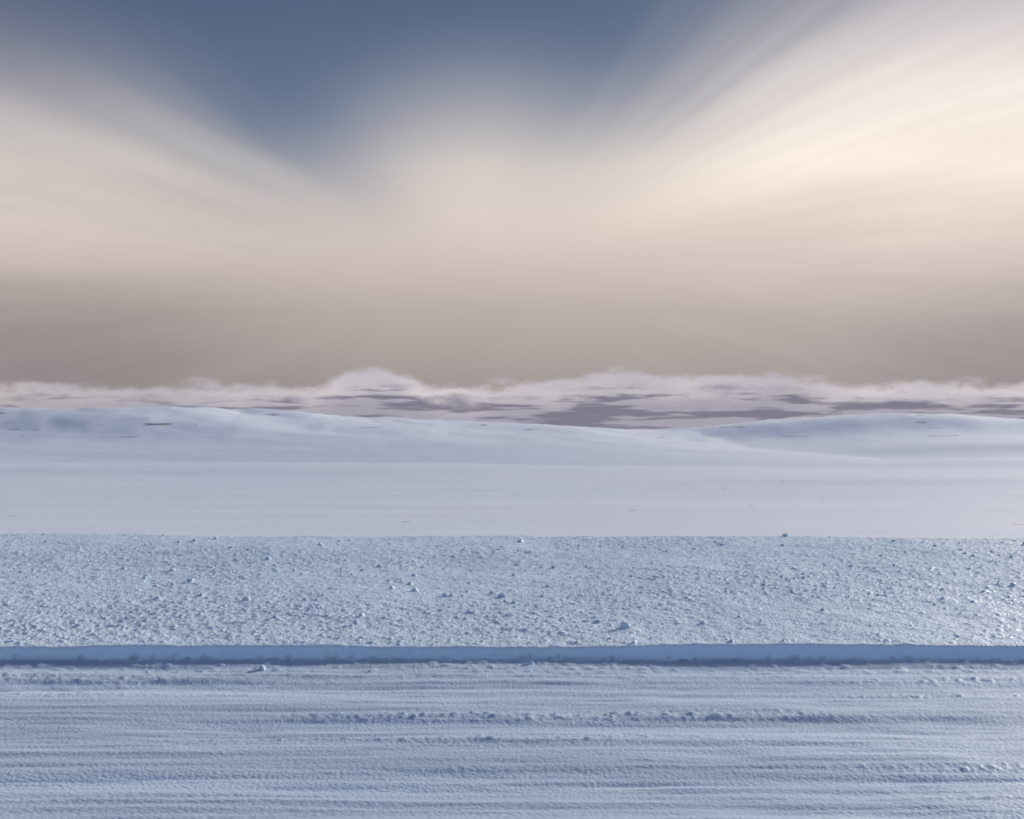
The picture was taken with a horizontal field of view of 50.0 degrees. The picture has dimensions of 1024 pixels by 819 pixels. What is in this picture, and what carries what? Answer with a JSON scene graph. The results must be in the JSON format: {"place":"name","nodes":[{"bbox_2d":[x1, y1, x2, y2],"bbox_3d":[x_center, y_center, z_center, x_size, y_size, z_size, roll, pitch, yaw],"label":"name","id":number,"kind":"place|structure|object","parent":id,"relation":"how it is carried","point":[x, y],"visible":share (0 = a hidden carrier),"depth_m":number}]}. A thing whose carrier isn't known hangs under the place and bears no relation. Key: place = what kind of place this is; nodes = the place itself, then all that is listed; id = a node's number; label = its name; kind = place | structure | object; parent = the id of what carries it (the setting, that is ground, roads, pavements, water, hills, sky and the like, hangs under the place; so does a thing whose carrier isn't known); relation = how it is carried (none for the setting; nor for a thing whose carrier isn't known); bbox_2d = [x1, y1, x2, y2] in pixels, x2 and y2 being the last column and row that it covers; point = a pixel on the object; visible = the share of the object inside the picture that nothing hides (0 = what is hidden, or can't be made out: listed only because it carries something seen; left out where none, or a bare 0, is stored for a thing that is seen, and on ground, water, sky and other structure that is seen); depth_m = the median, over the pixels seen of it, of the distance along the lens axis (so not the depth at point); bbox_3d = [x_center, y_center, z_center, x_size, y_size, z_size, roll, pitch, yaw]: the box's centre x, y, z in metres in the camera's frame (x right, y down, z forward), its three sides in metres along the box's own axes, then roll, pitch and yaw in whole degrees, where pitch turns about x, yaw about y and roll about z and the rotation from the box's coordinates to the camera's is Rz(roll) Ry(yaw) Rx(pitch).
{"place":"outdoors","nodes":[
{"label":"outdoors","id":0,"kind":"place"},
{"bbox_2d":[0,533,1023,818],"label":"snowy ground","id":1,"kind":"structure","parent":0,"point":[842,705],"depth_m":7.33},
{"bbox_2d":[31,533,1023,672],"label":"snow clods","id":2,"kind":"object","parent":1,"relation":"on","point":[530,662],"visible":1,"depth_m":10.43},
{"bbox_2d":[0,406,1023,538],"bbox_3d":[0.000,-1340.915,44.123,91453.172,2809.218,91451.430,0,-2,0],"label":"snowfield","id":3,"kind":"structure","parent":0,"point":[188,471],"depth_m":1727.15},
{"bbox_2d":[0,0,1023,428],"label":"sky","id":4,"kind":"structure","parent":0,"point":[616,214]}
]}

